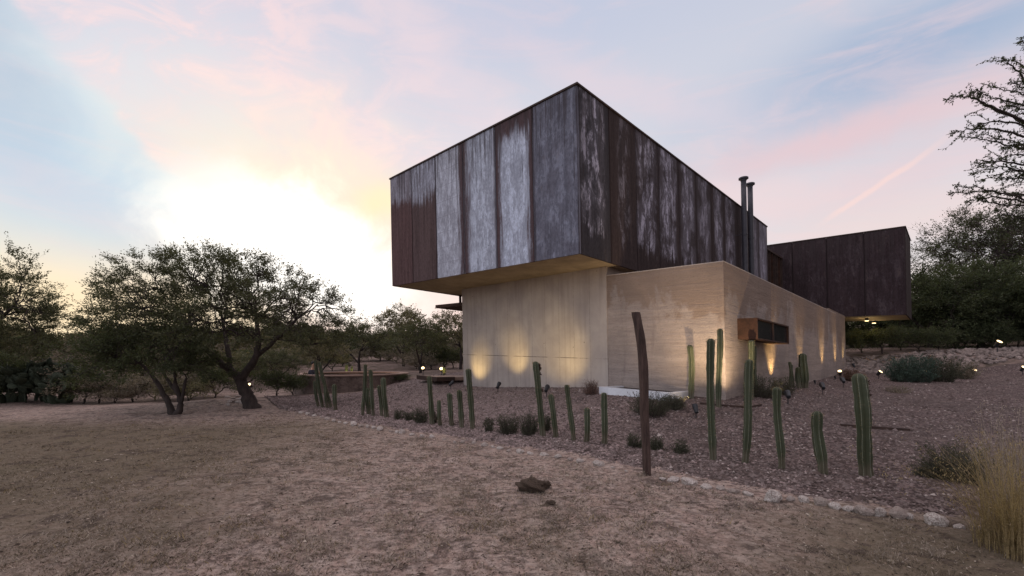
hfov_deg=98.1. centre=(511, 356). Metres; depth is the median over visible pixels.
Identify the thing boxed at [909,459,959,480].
shrub
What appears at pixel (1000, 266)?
dense tree
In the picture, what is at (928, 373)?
shrub
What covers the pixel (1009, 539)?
grass clump
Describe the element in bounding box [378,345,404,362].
scrub bush
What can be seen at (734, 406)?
edging board
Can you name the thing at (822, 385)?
garden spotlight
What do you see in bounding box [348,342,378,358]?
scrub bush
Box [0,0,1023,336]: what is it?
sky
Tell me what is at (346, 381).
stone ring
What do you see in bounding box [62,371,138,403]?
scrub bush
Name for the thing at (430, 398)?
column cactus
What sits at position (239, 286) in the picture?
mesquite tree
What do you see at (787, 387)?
shrub
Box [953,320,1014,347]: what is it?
dark bush
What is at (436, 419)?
shrub
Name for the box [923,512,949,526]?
border stone
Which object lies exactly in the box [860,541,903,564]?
grass clump
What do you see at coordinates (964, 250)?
twiggy tree
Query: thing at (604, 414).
column cactus
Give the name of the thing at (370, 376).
column cactus
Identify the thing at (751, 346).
column cactus
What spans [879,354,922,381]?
shrub
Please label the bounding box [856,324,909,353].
dark bush
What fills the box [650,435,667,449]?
shrub
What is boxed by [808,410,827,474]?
column cactus
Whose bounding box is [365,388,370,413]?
column cactus
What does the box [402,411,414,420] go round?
shrub
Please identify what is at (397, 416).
shrub
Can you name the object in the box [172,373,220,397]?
scrub bush
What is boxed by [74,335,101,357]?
scrub tree
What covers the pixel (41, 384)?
prickly pear
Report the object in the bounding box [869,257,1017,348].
dense tree
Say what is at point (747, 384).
column cactus
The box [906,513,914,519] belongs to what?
border stone
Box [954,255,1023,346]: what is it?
dense tree
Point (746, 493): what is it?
border stone
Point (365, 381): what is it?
column cactus
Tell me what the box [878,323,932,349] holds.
dark bush
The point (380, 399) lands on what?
column cactus
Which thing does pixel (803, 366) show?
column cactus
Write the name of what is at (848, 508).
border stone
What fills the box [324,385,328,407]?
column cactus
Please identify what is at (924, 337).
dark bush
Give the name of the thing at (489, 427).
shrub
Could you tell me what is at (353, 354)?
scrub bush
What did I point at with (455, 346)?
scrub tree
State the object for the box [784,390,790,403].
garden spotlight
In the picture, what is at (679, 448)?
shrub
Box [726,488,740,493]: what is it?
border stone
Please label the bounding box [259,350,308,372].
scrub bush
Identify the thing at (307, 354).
scrub tree
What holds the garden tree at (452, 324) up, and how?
on the ground at (33, 414)
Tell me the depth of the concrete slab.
10.90 m
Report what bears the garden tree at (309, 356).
on the ground at (33, 414)
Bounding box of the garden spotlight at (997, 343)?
[993,340,1002,351]
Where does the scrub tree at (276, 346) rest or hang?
on the ground at (33, 414)
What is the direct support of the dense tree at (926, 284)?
on the ground at (33, 414)
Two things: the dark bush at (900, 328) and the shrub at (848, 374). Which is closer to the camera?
the shrub at (848, 374)
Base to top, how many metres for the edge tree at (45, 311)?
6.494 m
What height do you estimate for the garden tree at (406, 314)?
5.852 m
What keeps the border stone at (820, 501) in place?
on the ground at (33, 414)
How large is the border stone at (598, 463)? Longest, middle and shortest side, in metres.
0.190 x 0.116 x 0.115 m
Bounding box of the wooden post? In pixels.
[631,312,650,475]
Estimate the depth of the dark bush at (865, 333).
24.79 m
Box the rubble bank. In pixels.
[842,346,1023,372]
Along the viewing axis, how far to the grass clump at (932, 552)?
3.60 m
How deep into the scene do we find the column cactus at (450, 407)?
9.81 m
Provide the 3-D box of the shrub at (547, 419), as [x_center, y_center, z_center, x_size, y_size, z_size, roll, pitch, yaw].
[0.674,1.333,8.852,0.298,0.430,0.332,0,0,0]
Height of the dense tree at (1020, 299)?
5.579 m
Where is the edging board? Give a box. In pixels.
[722,404,743,407]
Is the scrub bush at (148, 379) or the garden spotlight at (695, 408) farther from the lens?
the scrub bush at (148, 379)
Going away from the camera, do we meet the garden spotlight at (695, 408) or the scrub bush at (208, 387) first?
the garden spotlight at (695, 408)
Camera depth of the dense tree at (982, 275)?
25.30 m
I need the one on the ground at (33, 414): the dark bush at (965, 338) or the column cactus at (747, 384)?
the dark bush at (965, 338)
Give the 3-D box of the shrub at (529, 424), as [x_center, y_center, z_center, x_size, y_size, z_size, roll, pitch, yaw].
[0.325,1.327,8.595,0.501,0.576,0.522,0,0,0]
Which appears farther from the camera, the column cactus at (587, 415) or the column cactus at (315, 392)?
the column cactus at (315, 392)
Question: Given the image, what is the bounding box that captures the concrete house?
[389,82,911,399]
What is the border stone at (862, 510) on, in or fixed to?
on the ground at (33, 414)
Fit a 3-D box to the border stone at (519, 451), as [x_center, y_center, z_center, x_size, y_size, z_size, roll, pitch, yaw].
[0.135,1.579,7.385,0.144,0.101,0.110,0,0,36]
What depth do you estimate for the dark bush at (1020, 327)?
25.07 m
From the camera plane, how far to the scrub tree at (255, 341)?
54.21 m
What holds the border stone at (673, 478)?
on the ground at (33, 414)
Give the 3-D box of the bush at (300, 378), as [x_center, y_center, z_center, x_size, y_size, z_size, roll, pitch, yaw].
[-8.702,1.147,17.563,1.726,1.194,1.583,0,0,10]
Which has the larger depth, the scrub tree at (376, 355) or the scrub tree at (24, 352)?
the scrub tree at (376, 355)
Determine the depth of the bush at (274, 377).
16.57 m
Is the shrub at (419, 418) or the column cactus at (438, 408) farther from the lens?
the shrub at (419, 418)
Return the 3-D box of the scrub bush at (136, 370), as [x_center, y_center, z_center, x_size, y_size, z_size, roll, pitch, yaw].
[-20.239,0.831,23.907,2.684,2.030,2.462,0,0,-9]
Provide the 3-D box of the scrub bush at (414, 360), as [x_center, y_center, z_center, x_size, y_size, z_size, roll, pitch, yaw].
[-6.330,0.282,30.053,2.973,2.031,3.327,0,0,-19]
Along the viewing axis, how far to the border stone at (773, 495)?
4.89 m
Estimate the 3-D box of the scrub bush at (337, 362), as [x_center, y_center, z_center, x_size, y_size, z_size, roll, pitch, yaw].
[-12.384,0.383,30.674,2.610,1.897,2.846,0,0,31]
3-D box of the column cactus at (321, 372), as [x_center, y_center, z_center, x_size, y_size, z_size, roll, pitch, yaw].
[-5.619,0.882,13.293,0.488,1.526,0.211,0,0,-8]
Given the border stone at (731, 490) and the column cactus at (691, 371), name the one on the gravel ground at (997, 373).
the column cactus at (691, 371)
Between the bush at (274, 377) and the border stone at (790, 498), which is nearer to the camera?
the border stone at (790, 498)
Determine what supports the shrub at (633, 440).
on the gravel ground at (997, 373)
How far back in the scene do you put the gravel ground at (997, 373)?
9.10 m
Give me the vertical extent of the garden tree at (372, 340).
4.087 m
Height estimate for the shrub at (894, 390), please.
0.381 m
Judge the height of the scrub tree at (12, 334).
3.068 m
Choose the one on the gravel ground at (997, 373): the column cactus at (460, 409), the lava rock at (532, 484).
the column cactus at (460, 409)
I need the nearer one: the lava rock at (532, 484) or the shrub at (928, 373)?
the lava rock at (532, 484)
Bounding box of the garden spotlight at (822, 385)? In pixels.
[819,382,824,393]
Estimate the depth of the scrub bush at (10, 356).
23.70 m
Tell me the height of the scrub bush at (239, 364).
2.638 m
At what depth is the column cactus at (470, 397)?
9.42 m
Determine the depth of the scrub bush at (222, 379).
18.39 m
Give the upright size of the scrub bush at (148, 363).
3.023 m
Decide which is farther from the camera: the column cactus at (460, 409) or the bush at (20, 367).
the bush at (20, 367)
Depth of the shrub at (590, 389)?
11.40 m
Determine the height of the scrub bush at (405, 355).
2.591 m
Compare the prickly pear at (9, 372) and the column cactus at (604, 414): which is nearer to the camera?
the column cactus at (604, 414)
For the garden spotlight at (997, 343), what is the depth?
23.10 m
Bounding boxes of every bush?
[0,348,58,365]
[0,355,39,396]
[37,365,120,403]
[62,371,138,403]
[83,380,142,402]
[91,369,161,401]
[104,342,185,379]
[105,370,148,396]
[106,360,159,379]
[122,363,206,395]
[126,374,184,398]
[147,373,221,400]
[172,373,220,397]
[189,365,242,397]
[195,345,282,382]
[205,348,259,378]
[206,346,283,375]
[249,364,305,395]
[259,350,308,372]
[270,372,310,394]
[315,351,354,370]
[325,343,362,365]
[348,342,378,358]
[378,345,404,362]
[393,347,423,368]
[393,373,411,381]
[397,350,439,369]
[415,344,454,368]
[423,346,462,366]
[441,348,462,367]
[845,326,886,352]
[845,328,865,351]
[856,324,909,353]
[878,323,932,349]
[892,324,943,351]
[916,327,965,349]
[941,325,981,346]
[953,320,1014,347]
[970,325,1022,347]
[1005,323,1023,346]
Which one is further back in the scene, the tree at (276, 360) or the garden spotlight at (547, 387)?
the tree at (276, 360)
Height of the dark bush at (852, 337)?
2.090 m
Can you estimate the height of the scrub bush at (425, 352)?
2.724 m
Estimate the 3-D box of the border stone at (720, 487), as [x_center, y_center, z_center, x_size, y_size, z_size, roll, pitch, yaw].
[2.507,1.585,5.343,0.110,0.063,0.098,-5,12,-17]
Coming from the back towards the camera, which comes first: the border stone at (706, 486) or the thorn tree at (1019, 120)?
the thorn tree at (1019, 120)
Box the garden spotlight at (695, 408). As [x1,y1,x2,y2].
[692,403,698,417]
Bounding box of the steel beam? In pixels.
[840,424,909,430]
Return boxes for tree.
[0,231,85,366]
[0,331,24,342]
[2,339,43,361]
[11,335,62,362]
[21,300,242,414]
[31,336,91,363]
[50,236,366,408]
[61,331,89,337]
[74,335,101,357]
[184,328,222,353]
[203,336,268,357]
[222,324,254,337]
[228,333,272,348]
[239,346,311,385]
[261,340,294,355]
[285,334,354,369]
[290,344,326,364]
[312,316,406,370]
[331,334,361,359]
[363,335,400,360]
[366,299,442,365]
[381,316,454,372]
[421,308,462,368]
[443,338,462,350]
[845,320,883,347]
[850,298,927,347]
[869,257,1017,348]
[908,199,1023,274]
[911,266,959,343]
[912,252,1023,347]
[914,263,1004,343]
[922,187,1023,322]
[938,36,1023,228]
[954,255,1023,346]
[961,207,1023,270]
[968,256,1023,340]
[1008,265,1023,318]
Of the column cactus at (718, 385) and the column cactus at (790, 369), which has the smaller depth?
the column cactus at (718, 385)
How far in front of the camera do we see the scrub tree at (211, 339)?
37.49 m
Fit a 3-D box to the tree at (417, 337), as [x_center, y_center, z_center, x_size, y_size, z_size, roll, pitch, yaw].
[-5.056,-0.548,24.554,4.365,3.474,4.725,0,0,-32]
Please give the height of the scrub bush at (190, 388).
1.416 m
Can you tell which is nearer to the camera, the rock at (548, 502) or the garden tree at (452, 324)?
the rock at (548, 502)
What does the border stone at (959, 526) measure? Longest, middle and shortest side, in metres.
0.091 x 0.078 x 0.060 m
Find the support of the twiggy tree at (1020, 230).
on the ground at (33, 414)
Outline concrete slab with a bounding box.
[599,386,687,399]
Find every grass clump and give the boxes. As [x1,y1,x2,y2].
[655,470,675,476]
[849,429,1023,563]
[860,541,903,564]
[909,538,952,558]
[927,400,1023,523]
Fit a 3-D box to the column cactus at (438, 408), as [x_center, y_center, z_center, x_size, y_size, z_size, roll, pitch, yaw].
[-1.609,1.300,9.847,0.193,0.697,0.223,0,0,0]
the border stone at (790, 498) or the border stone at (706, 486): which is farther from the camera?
the border stone at (706, 486)
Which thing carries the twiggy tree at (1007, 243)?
on the ground at (33, 414)
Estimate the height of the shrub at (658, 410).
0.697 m
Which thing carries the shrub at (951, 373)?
on the gravel ground at (997, 373)
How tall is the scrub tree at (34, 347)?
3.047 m
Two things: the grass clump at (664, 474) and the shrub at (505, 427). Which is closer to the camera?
the grass clump at (664, 474)
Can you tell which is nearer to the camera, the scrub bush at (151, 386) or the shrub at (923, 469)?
the shrub at (923, 469)
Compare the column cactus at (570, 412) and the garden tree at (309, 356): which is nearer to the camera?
the column cactus at (570, 412)
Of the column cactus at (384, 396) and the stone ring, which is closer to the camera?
the column cactus at (384, 396)
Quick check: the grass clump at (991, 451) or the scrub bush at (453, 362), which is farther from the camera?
the scrub bush at (453, 362)
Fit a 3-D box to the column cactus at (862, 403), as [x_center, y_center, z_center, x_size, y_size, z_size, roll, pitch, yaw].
[4.461,0.917,5.641,0.302,1.450,0.310,0,0,0]
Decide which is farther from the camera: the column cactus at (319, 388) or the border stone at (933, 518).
the column cactus at (319, 388)
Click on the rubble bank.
(982, 354)
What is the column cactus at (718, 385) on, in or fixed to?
on the gravel ground at (997, 373)
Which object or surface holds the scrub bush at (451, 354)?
on the ground at (33, 414)
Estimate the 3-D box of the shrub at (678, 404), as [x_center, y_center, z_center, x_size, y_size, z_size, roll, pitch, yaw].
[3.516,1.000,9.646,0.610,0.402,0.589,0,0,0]
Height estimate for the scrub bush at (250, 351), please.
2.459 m
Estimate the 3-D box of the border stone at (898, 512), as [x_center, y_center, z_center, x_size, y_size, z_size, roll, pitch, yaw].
[3.872,1.575,4.433,0.189,0.156,0.145,0,0,-39]
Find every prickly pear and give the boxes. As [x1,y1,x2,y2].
[0,363,47,403]
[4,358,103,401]
[7,364,100,403]
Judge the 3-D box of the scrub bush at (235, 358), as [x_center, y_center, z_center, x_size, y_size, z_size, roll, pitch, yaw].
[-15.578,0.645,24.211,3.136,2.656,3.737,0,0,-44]
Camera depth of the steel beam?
8.30 m
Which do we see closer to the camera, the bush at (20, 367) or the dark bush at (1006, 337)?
the bush at (20, 367)
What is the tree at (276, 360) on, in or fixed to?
on the ground at (33, 414)
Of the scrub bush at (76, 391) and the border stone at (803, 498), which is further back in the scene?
the scrub bush at (76, 391)
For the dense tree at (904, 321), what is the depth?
29.44 m
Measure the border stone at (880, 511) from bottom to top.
0.124 m
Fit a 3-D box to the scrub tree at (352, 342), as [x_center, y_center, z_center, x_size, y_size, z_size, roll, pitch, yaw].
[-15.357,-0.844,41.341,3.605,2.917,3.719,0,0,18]
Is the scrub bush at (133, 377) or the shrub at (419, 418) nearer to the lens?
the shrub at (419, 418)
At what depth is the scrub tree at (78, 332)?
64.40 m
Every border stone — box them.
[516,448,523,453]
[592,460,604,465]
[667,476,679,481]
[680,477,697,485]
[700,483,711,488]
[716,485,725,490]
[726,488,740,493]
[742,490,753,495]
[763,489,782,502]
[786,495,794,500]
[798,495,809,502]
[814,496,829,506]
[828,502,841,509]
[842,505,853,511]
[853,504,875,515]
[874,507,886,516]
[889,506,908,519]
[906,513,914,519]
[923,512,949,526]
[953,523,965,529]
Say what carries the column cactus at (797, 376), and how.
on the gravel ground at (997, 373)
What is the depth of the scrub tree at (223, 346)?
35.64 m
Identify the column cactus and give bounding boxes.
[312,381,319,406]
[314,360,324,406]
[318,361,331,406]
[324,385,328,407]
[332,384,337,409]
[361,364,367,415]
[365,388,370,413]
[368,369,375,415]
[376,385,382,415]
[379,377,388,417]
[427,376,435,424]
[436,400,441,425]
[447,393,453,425]
[457,390,463,427]
[465,369,474,428]
[532,361,545,435]
[548,394,558,437]
[564,385,575,440]
[583,407,591,441]
[600,392,608,444]
[686,345,694,398]
[704,338,717,459]
[715,328,723,407]
[741,359,754,463]
[747,340,755,399]
[753,346,757,396]
[768,386,786,469]
[786,361,792,386]
[794,367,801,388]
[798,353,808,387]
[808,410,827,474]
[851,373,874,477]
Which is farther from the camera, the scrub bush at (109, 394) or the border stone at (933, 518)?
the scrub bush at (109, 394)
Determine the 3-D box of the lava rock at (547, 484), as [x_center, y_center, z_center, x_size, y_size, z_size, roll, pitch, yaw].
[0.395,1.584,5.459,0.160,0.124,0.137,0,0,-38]
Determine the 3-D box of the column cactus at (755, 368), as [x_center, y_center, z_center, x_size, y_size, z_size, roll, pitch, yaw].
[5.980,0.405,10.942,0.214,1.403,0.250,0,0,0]
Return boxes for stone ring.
[293,371,408,394]
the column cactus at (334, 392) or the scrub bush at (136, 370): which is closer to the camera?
the column cactus at (334, 392)
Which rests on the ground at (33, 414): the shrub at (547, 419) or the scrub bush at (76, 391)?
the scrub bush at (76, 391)
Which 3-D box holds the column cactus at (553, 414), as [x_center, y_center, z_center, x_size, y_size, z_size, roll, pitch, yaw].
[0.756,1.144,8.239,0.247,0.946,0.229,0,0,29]
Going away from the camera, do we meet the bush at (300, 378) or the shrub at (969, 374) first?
the bush at (300, 378)
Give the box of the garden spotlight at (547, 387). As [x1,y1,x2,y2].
[544,384,549,396]
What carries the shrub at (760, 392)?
on the gravel ground at (997, 373)
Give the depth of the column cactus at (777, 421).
6.07 m
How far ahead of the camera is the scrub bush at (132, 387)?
16.99 m
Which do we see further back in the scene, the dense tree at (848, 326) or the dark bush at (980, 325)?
the dense tree at (848, 326)
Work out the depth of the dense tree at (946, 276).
30.61 m
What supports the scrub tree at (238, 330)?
on the ground at (33, 414)
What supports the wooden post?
on the ground at (33, 414)
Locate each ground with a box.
[0,340,1023,575]
[268,363,1023,517]
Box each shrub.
[393,408,404,419]
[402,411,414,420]
[412,406,428,423]
[429,412,437,422]
[483,417,495,431]
[494,412,521,434]
[518,410,538,435]
[544,413,552,430]
[582,378,598,394]
[626,433,641,447]
[627,391,681,417]
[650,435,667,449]
[663,394,688,409]
[670,438,691,454]
[743,373,785,398]
[766,375,798,394]
[836,368,865,380]
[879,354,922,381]
[883,385,913,392]
[899,353,944,382]
[906,438,1018,485]
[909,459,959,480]
[921,353,974,382]
[955,360,983,378]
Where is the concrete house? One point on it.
(560, 236)
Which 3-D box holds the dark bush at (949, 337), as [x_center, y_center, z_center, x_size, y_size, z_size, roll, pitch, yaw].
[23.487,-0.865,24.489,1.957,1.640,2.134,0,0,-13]
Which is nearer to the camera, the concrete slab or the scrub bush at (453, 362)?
the concrete slab
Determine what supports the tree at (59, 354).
on the ground at (33, 414)
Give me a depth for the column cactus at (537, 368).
8.36 m
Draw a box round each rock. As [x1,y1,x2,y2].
[514,476,544,492]
[543,480,551,488]
[545,500,555,504]
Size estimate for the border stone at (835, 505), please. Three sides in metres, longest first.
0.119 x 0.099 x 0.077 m
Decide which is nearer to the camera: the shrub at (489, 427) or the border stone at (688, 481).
the border stone at (688, 481)
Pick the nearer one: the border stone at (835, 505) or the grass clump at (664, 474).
the border stone at (835, 505)
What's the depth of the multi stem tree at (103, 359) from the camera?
11.83 m
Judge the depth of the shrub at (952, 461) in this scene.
5.42 m
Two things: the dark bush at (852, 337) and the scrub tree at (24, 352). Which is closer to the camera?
the dark bush at (852, 337)
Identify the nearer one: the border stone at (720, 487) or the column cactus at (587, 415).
the border stone at (720, 487)
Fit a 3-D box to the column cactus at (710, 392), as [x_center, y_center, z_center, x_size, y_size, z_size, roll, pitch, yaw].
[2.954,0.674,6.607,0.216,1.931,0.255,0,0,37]

